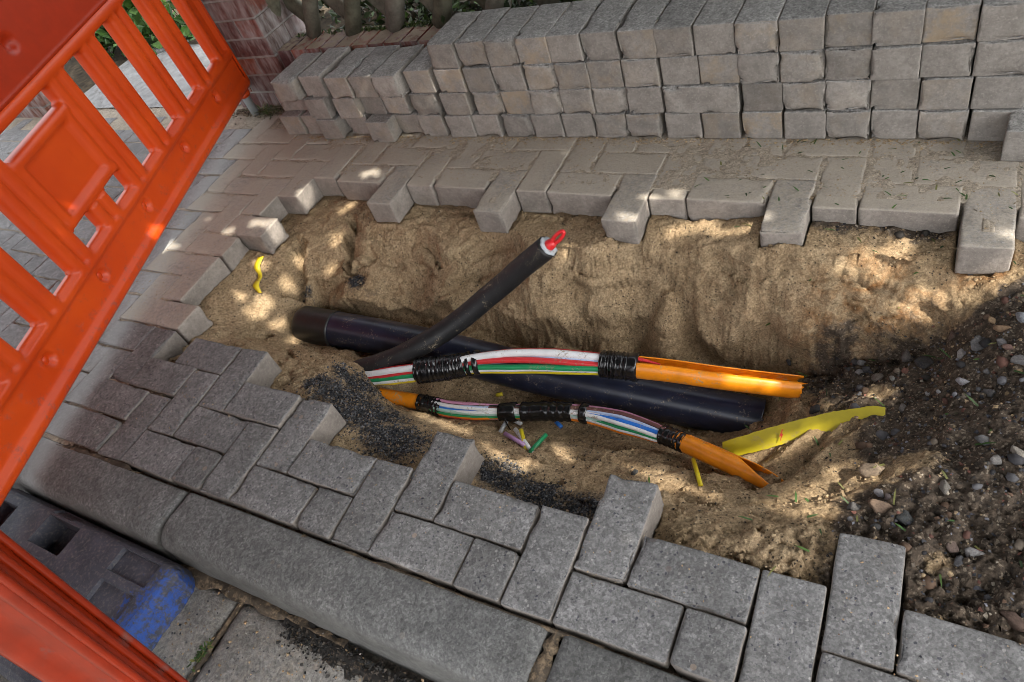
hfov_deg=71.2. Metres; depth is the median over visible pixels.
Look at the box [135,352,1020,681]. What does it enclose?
sand grains
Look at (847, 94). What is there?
stacked paver
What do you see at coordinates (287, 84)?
stacked paver
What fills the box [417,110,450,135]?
stacked paver
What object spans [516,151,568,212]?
paving stone
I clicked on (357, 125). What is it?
stacked paver
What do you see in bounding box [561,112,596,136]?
stacked paver
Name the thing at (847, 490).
sand crumbs
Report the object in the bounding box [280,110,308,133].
stacked paver
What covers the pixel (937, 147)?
paving stone
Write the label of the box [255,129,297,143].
paving stone
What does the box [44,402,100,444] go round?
paving stone
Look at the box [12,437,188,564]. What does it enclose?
kerb stone
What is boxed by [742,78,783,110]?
stacked paver
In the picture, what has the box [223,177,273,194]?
paving stone
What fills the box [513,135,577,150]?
paving stone
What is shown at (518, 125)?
stacked paver
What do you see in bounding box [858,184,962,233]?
paving stone
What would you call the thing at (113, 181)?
paving stone
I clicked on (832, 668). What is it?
paving stone
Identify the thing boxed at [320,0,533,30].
garden soil
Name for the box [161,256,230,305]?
paving stone
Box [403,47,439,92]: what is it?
stacked paver
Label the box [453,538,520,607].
paving stone
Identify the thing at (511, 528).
paving stone
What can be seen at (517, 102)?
stacked paver
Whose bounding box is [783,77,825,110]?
stacked paver
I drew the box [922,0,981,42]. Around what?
stacked paver
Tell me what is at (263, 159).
paving stone
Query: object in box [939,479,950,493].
stone
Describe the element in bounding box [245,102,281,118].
grass tuft
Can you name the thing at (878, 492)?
stone
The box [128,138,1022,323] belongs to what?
sand grains
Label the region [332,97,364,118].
stacked paver
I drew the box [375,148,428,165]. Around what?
paving stone
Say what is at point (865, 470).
stone
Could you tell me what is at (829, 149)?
paving stone
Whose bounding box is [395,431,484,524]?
paving stone
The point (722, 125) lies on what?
stacked paver
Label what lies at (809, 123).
stacked paver
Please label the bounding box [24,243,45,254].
paving stone
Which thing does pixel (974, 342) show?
stone
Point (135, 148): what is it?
paving stone
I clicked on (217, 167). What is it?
paving stone
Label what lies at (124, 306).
paving stone
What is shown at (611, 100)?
stacked paver
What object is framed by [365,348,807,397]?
duct bundle
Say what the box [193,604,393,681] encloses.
gutter slab
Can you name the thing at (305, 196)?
paving stone
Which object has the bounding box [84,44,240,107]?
gravel bed
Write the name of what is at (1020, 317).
stone
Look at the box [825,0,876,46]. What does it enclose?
stacked paver
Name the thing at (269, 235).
paving stone
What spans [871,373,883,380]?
stone
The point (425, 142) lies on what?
paving stone
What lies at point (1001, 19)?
stacked paver
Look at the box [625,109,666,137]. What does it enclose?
stacked paver
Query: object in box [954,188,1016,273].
paving stone
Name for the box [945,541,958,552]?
stone
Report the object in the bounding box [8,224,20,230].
paving stone
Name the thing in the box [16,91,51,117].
brick wall
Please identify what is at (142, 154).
paving stone
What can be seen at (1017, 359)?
stone
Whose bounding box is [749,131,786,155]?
paving stone
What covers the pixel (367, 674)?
joint dirt
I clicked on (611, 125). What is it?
stacked paver
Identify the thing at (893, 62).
stacked paver
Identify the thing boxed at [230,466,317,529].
paving stone
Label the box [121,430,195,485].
paving stone
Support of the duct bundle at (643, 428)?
on the ground at (714, 310)
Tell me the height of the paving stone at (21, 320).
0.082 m
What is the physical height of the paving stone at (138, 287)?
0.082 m
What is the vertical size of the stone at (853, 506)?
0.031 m
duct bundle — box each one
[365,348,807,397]
[379,388,783,487]
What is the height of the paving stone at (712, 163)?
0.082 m
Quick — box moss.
[296,18,432,36]
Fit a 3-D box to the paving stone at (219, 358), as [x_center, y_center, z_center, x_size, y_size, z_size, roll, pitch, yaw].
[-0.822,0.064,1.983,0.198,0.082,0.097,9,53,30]
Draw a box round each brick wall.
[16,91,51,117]
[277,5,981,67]
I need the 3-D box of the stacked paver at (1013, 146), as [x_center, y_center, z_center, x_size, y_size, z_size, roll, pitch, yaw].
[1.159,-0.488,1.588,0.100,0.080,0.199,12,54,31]
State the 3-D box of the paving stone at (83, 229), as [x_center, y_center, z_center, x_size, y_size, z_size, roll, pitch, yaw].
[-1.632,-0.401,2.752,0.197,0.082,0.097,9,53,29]
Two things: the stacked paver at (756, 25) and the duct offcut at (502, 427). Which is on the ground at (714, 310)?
the duct offcut at (502, 427)
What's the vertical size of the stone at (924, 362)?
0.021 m
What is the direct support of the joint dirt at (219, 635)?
on the road
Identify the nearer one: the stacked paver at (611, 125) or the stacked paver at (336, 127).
the stacked paver at (611, 125)
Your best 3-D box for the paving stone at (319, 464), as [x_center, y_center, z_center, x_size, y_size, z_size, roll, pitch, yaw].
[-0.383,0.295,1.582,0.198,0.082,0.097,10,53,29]
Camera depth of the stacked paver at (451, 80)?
2.19 m
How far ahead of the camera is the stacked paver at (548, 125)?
2.16 m
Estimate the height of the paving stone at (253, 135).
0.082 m
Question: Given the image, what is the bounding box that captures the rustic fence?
[265,0,558,38]
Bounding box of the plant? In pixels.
[70,0,194,59]
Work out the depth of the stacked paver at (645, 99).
1.95 m
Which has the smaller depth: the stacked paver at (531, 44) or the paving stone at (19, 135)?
the stacked paver at (531, 44)
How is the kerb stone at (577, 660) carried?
on the road
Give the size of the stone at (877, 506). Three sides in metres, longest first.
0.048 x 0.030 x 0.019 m
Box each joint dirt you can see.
[56,442,140,473]
[181,564,348,647]
[186,602,244,680]
[282,614,406,681]
[301,534,604,648]
[527,633,560,681]
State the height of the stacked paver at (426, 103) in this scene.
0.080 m
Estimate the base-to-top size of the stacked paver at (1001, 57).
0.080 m
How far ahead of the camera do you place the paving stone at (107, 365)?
2.03 m
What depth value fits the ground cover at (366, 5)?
2.65 m
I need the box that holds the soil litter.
[232,108,284,124]
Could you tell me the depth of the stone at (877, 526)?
1.16 m
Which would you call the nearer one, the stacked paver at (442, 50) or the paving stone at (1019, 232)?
the paving stone at (1019, 232)
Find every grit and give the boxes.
[164,586,423,681]
[276,621,415,681]
[296,265,599,521]
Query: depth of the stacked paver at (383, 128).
2.45 m
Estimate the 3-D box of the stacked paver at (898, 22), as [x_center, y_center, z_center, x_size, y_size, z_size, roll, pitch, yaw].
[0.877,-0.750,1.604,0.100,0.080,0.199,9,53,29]
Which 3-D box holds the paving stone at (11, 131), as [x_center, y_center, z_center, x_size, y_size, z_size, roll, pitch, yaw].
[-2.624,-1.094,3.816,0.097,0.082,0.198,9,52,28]
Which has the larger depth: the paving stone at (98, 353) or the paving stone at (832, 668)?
the paving stone at (98, 353)
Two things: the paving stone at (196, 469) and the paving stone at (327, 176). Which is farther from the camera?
the paving stone at (327, 176)
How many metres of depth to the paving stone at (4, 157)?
3.53 m
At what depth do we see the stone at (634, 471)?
1.60 m
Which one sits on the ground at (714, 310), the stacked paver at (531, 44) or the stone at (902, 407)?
the stone at (902, 407)
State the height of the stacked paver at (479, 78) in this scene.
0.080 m
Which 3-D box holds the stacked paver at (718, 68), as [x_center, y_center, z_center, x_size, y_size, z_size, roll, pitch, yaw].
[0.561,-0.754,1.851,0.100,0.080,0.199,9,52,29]
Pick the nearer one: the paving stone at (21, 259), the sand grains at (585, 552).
the sand grains at (585, 552)
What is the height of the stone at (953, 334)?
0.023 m
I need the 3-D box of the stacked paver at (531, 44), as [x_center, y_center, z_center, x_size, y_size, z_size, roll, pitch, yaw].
[0.098,-0.879,2.043,0.100,0.080,0.199,9,52,29]
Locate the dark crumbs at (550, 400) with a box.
[172,202,900,580]
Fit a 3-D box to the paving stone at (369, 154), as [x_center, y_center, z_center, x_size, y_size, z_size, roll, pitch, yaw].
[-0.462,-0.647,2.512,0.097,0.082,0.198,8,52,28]
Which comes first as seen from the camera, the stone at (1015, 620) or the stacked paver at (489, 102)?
the stone at (1015, 620)
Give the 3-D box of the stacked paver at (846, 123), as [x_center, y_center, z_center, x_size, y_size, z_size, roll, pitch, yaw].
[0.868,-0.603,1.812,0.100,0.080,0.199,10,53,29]
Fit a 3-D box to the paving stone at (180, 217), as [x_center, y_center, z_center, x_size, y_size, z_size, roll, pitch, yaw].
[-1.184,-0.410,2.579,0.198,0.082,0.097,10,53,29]
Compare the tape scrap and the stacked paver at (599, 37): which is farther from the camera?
the tape scrap
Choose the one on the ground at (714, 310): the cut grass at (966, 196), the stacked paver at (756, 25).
the cut grass at (966, 196)
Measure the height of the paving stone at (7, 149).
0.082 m
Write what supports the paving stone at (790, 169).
on the ground at (714, 310)
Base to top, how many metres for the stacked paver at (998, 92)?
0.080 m
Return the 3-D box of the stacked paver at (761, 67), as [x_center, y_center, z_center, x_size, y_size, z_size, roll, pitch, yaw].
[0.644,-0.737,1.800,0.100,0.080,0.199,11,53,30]
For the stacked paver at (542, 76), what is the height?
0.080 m
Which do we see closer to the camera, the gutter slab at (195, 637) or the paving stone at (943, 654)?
the paving stone at (943, 654)
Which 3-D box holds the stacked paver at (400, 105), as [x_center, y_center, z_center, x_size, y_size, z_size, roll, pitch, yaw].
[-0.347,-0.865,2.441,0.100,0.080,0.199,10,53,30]
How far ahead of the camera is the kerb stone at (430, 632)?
1.33 m
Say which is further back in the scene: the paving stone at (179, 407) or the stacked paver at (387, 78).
the stacked paver at (387, 78)
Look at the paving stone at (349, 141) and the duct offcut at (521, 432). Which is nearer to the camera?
the duct offcut at (521, 432)
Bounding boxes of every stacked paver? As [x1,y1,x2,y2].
[270,52,321,101]
[275,92,307,110]
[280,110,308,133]
[298,46,351,96]
[300,110,321,133]
[303,94,336,118]
[316,111,352,138]
[323,47,375,98]
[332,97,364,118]
[345,112,371,133]
[347,45,400,97]
[359,97,387,113]
[365,112,403,141]
[370,44,423,98]
[382,89,414,113]
[395,109,423,133]
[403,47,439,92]
[409,89,444,114]
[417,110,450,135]
[426,11,480,68]
[433,64,468,92]
[439,90,476,114]
[444,114,477,136]
[454,7,510,66]
[462,64,499,91]
[471,89,506,114]
[471,109,505,136]
[482,5,538,66]
[491,62,528,90]
[500,88,534,113]
[501,112,535,136]
[514,2,570,64]
[523,63,558,89]
[528,87,563,113]
[530,112,565,136]
[545,0,603,62]
[553,57,591,89]
[559,88,595,113]
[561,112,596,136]
[580,0,636,59]
[586,54,624,87]
[591,86,628,112]
[593,111,630,137]
[617,0,671,58]
[621,58,662,86]
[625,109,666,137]
[626,82,665,112]
[652,0,706,57]
[660,53,700,84]
[662,82,743,113]
[665,112,703,137]
[693,0,745,54]
[698,48,740,83]
[701,102,743,137]
[734,0,786,53]
[737,50,780,83]
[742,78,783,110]
[742,106,785,137]
[778,0,830,51]
[780,45,825,82]
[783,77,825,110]
[784,104,826,138]
[824,43,874,80]
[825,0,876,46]
[825,76,871,109]
[826,106,873,138]
[870,41,922,79]
[870,72,922,108]
[871,0,927,45]
[871,91,920,138]
[917,76,974,139]
[918,33,977,109]
[919,2,981,77]
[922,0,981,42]
[967,104,1023,140]
[970,74,1023,108]
[972,38,1023,75]
[976,0,1023,41]
[1000,111,1023,161]
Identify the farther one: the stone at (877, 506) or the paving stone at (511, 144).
the paving stone at (511, 144)
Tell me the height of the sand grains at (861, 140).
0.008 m
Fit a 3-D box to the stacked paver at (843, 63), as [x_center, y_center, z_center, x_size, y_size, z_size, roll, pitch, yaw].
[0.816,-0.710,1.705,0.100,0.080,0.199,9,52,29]
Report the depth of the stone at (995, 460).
1.17 m
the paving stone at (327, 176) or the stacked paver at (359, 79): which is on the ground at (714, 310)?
the paving stone at (327, 176)
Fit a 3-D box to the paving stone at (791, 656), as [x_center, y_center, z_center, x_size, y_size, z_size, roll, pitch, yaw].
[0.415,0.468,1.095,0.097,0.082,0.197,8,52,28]
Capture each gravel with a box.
[750,221,1023,630]
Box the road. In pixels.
[0,488,432,681]
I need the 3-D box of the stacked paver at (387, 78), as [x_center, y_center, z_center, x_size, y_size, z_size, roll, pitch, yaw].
[-0.363,-0.886,2.352,0.100,0.080,0.199,10,53,29]
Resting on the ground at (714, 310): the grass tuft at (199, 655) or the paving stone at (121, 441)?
the paving stone at (121, 441)
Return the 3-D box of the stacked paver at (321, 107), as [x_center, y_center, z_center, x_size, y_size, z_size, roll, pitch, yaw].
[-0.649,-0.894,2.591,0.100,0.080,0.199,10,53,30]
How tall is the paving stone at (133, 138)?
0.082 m
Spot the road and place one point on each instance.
(394, 668)
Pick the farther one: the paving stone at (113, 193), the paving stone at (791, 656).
the paving stone at (113, 193)
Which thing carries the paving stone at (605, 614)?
on the ground at (714, 310)
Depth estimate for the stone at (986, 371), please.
1.35 m
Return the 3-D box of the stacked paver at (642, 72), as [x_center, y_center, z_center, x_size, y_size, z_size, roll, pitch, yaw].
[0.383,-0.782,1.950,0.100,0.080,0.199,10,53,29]
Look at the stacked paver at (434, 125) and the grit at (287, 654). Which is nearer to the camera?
the grit at (287, 654)
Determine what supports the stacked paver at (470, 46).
on the stacked paver at (479, 78)
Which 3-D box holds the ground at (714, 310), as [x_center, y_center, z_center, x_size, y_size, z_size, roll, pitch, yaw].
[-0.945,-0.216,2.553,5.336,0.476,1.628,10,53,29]
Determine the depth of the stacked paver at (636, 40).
1.84 m
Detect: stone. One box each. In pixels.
[0,119,32,140]
[0,141,12,150]
[0,142,19,157]
[0,154,9,161]
[0,212,6,222]
[0,218,12,228]
[0,230,16,245]
[0,232,26,251]
[0,299,10,316]
[0,308,19,333]
[0,323,29,348]
[5,130,30,141]
[7,250,35,266]
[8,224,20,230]
[12,237,32,251]
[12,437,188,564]
[15,281,60,325]
[23,255,48,273]
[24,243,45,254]
[31,240,83,276]
[34,277,57,289]
[42,372,87,436]
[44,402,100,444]
[45,265,65,279]
[65,349,131,405]
[73,220,95,238]
[76,414,121,451]
[81,344,113,372]
[82,187,123,219]
[83,230,95,244]
[83,379,150,419]
[98,319,156,350]
[98,393,171,460]
[101,294,139,336]
[105,118,116,124]
[105,175,122,186]
[110,328,187,382]
[114,130,124,135]
[119,130,133,142]
[121,274,179,321]
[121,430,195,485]
[125,116,165,142]
[125,143,144,154]
[128,271,160,293]
[129,358,197,398]
[135,147,148,161]
[138,299,212,343]
[141,229,182,269]
[146,250,199,275]
[148,371,219,439]
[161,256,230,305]
[161,493,559,681]
[166,210,201,229]
[167,213,219,251]
[172,447,222,495]
[174,406,249,455]
[175,338,241,375]
[178,176,219,208]
[184,233,248,271]
[187,193,237,211]
[188,175,204,190]
[197,159,236,175]
[199,349,281,415]
[200,422,278,505]
[204,195,255,232]
[206,160,253,192]
[207,129,251,158]
[208,144,219,155]
[216,129,235,142]
[222,144,268,158]
[222,215,288,253]
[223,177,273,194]
[224,382,302,430]
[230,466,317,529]
[239,115,279,143]
[240,144,285,175]
[241,178,291,221]
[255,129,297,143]
[257,161,307,177]
[257,399,345,476]
[273,133,314,159]
[277,162,327,214]
[288,439,377,498]
[291,145,340,160]
[297,487,352,543]
[307,134,329,144]
[313,145,362,196]
[325,130,369,144]
[331,459,413,557]
[337,165,394,200]
[352,139,390,164]
[367,166,418,222]
[368,512,474,588]
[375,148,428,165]
[392,132,421,147]
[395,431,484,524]
[407,149,453,205]
[411,133,465,148]
[434,168,496,207]
[434,481,540,554]
[447,134,494,167]
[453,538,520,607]
[473,170,526,232]
[479,150,538,169]
[493,132,516,149]
[501,506,590,626]
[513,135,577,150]
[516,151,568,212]
[546,635,690,681]
[547,172,621,216]
[553,571,684,668]
[560,136,604,171]
[574,474,663,586]
[592,153,666,174]
[601,174,656,243]
[604,133,640,152]
[627,536,760,627]
[631,469,637,474]
[636,135,703,152]
[648,155,700,219]
[670,608,747,681]
[686,177,772,220]
[697,133,747,176]
[737,156,822,180]
[738,570,826,681]
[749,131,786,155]
[759,180,815,246]
[784,135,870,156]
[809,404,819,413]
[812,157,866,223]
[815,652,910,681]
[821,533,905,674]
[847,502,860,510]
[855,369,863,374]
[857,359,865,365]
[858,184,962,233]
[858,463,884,477]
[867,134,917,183]
[868,499,891,513]
[870,523,880,530]
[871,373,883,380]
[873,489,883,497]
[884,493,890,499]
[895,510,913,525]
[895,610,1023,681]
[899,404,906,412]
[901,349,912,361]
[914,356,933,368]
[915,159,1018,186]
[920,112,969,158]
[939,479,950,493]
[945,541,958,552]
[948,331,956,340]
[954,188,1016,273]
[954,555,963,566]
[955,377,969,384]
[957,348,963,358]
[965,547,984,557]
[970,141,1002,157]
[970,335,983,350]
[974,435,989,445]
[983,368,989,373]
[983,389,995,397]
[988,316,995,323]
[990,454,1001,464]
[993,325,1011,331]
[996,338,1006,345]
[999,610,1023,631]
[1002,344,1012,349]
[1010,355,1023,364]
[1010,445,1023,457]
[1015,164,1023,241]
[1015,312,1023,322]
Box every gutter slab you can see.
[152,586,243,681]
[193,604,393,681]
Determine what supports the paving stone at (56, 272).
on the ground at (714, 310)
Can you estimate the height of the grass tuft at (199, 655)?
0.008 m
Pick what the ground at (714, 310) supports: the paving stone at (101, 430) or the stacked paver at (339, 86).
the paving stone at (101, 430)
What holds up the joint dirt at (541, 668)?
on the ground at (714, 310)
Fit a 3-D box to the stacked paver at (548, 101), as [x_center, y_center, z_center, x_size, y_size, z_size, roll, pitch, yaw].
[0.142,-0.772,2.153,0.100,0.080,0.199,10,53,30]
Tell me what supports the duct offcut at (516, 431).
on the ground at (714, 310)
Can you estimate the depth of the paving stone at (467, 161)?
2.27 m
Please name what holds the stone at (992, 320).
on the ground at (714, 310)
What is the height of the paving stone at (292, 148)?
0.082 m
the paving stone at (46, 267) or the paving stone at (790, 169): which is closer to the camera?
the paving stone at (790, 169)
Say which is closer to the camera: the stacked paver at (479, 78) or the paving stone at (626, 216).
the paving stone at (626, 216)
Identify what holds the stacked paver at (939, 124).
on the ground at (714, 310)
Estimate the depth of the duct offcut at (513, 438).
1.82 m
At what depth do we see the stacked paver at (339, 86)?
2.41 m
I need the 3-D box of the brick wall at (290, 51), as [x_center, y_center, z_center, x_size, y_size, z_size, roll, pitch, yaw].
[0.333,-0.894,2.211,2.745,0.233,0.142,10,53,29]
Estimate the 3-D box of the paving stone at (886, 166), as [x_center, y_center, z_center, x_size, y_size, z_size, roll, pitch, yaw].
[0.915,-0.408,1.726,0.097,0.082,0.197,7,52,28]
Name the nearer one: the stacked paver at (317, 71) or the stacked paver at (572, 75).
the stacked paver at (572, 75)
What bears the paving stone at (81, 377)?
on the ground at (714, 310)
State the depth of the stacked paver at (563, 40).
1.95 m
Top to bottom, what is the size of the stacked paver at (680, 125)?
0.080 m
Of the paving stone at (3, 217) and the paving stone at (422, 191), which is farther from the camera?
the paving stone at (3, 217)
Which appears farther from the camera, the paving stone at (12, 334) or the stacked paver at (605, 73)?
the paving stone at (12, 334)
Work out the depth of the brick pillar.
2.77 m
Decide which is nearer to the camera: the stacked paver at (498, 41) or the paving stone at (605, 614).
the paving stone at (605, 614)
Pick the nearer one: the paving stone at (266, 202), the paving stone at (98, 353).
the paving stone at (98, 353)
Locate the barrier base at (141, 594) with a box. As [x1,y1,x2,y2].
[0,489,194,681]
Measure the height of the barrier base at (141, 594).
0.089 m
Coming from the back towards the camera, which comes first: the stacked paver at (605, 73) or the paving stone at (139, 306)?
the paving stone at (139, 306)
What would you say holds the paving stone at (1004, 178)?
on the ground at (714, 310)
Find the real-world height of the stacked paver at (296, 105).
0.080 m
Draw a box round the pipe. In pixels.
[291,306,765,432]
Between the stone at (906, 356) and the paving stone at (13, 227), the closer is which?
the stone at (906, 356)
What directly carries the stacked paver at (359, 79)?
on the stacked paver at (373, 105)
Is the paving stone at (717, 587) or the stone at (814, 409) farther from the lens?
the stone at (814, 409)
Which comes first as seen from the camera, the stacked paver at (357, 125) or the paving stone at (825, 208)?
the paving stone at (825, 208)
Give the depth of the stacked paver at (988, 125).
1.61 m
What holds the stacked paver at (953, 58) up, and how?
on the stacked paver at (942, 93)
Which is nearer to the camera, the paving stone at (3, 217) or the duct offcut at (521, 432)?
the duct offcut at (521, 432)
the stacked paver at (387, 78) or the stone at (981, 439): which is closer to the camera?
the stone at (981, 439)
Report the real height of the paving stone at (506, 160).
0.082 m
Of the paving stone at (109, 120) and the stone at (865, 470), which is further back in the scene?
the paving stone at (109, 120)
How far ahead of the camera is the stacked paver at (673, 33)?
1.79 m
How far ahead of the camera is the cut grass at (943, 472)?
1.30 m
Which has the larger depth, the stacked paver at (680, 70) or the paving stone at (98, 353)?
the paving stone at (98, 353)
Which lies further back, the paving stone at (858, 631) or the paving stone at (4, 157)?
the paving stone at (4, 157)
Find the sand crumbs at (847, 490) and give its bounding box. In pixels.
[658,226,1023,619]
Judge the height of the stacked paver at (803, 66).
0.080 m
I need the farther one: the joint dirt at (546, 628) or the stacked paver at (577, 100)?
the stacked paver at (577, 100)
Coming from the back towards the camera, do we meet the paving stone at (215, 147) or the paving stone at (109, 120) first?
the paving stone at (109, 120)
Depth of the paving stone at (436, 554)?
1.35 m
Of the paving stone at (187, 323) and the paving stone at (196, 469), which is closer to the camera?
the paving stone at (196, 469)
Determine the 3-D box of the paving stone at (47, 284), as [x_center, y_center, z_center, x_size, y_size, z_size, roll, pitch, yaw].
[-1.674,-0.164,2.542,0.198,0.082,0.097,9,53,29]
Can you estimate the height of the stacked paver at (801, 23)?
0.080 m
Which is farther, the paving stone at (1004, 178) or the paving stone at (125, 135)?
the paving stone at (125, 135)
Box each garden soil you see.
[64,0,330,92]
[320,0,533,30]
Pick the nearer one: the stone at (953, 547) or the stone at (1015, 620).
the stone at (1015, 620)
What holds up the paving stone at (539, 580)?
on the ground at (714, 310)
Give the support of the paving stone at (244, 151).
on the ground at (714, 310)
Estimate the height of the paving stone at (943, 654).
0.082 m
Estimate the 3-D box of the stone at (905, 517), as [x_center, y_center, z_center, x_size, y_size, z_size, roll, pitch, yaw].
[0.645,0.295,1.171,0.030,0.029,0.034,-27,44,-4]
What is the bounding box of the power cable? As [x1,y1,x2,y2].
[353,229,565,370]
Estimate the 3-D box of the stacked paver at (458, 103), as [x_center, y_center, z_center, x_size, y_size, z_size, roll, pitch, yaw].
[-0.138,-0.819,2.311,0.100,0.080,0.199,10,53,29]
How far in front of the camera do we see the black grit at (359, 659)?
1.36 m
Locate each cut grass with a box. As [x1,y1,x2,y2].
[648,223,1023,586]
[695,139,1022,208]
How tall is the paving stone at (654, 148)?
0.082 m
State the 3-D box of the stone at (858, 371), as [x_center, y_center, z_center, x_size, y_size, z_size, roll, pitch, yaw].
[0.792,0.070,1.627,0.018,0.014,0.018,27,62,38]
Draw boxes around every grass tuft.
[186,638,213,671]
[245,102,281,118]
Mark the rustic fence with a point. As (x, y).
(306, 12)
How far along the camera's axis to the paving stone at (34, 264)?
2.63 m
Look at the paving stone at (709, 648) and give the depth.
1.08 m
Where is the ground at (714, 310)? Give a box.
[0,104,1023,681]
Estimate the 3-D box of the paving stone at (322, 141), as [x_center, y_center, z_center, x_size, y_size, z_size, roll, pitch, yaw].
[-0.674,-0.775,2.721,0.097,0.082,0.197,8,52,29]
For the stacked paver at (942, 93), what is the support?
on the stacked paver at (939, 124)
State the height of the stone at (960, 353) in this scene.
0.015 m
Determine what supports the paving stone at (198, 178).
on the ground at (714, 310)
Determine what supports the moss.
on the brick wall at (290, 51)
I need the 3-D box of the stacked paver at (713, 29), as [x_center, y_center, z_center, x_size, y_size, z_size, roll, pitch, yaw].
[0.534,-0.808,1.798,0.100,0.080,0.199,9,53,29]
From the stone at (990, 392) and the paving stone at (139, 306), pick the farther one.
the paving stone at (139, 306)
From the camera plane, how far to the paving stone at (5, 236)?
2.88 m
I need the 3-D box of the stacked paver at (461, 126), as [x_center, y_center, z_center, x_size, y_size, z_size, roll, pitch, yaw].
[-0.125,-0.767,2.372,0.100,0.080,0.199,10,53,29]
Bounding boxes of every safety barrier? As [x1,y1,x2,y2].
[0,0,258,506]
[0,530,188,681]
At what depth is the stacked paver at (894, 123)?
1.71 m
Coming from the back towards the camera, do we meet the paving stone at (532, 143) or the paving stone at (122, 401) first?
the paving stone at (532, 143)
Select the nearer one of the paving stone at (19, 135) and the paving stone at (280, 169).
the paving stone at (280, 169)
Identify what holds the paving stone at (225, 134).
on the ground at (714, 310)
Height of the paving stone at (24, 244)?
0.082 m
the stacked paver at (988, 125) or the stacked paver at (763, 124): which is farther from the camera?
the stacked paver at (763, 124)
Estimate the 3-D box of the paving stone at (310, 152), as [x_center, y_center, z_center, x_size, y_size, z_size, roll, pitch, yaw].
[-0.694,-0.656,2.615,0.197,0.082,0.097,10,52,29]
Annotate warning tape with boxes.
[722,406,884,455]
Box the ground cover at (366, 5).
[155,0,581,49]
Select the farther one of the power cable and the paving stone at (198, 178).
the paving stone at (198, 178)
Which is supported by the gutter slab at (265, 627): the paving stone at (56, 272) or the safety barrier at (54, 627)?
the safety barrier at (54, 627)
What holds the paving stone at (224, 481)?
on the ground at (714, 310)
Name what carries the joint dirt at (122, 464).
on the ground at (714, 310)
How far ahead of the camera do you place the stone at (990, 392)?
1.32 m
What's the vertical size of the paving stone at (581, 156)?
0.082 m
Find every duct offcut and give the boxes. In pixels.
[499,421,507,432]
[503,431,525,446]
[513,427,532,451]
[519,428,526,449]
[527,433,547,452]
[554,421,562,428]
[691,457,702,486]
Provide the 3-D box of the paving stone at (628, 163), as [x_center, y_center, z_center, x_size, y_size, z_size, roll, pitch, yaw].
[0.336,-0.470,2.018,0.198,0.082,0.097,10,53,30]
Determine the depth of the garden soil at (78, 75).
4.17 m
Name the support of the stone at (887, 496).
on the ground at (714, 310)
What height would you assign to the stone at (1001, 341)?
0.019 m
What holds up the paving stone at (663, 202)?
on the ground at (714, 310)
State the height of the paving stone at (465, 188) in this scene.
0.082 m
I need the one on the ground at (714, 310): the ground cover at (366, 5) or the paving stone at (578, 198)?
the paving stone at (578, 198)
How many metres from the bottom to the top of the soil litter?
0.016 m
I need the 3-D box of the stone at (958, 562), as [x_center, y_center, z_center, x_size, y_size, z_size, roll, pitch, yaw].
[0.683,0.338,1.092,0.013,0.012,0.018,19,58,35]
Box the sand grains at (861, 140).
[293,136,1001,152]
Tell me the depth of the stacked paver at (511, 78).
2.09 m
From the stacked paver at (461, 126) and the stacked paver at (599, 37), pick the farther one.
the stacked paver at (461, 126)
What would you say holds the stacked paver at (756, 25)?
on the stacked paver at (761, 67)
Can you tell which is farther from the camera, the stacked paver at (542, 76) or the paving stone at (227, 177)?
the paving stone at (227, 177)
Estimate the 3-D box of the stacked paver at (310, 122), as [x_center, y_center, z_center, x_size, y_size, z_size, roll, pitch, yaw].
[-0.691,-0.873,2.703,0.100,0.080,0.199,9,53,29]
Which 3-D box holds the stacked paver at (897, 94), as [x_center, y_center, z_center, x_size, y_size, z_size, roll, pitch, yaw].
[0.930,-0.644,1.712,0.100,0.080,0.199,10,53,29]
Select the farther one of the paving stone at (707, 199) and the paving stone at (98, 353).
the paving stone at (98, 353)
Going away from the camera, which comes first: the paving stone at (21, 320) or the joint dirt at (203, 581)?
the joint dirt at (203, 581)
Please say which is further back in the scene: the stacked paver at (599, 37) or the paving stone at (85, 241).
the paving stone at (85, 241)
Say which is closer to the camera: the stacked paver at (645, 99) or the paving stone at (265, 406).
the paving stone at (265, 406)
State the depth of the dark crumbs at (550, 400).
1.70 m
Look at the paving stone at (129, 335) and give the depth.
2.13 m
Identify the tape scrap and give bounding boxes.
[253,256,263,292]
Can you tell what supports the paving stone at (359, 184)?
on the ground at (714, 310)
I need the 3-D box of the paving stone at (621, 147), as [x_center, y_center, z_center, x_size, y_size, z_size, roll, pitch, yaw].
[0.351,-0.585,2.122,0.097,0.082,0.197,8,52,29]
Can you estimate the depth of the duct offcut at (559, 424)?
1.93 m
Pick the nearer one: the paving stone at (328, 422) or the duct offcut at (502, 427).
the paving stone at (328, 422)
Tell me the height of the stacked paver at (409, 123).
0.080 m
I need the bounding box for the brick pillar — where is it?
[201,0,305,106]
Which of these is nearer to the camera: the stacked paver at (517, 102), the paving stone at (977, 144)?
the paving stone at (977, 144)
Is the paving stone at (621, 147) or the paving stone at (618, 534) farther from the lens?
the paving stone at (621, 147)
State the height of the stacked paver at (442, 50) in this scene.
0.080 m
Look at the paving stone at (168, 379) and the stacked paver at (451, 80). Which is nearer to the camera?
the paving stone at (168, 379)
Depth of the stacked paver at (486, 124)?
2.27 m
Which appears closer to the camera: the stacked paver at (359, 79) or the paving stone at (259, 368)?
the paving stone at (259, 368)

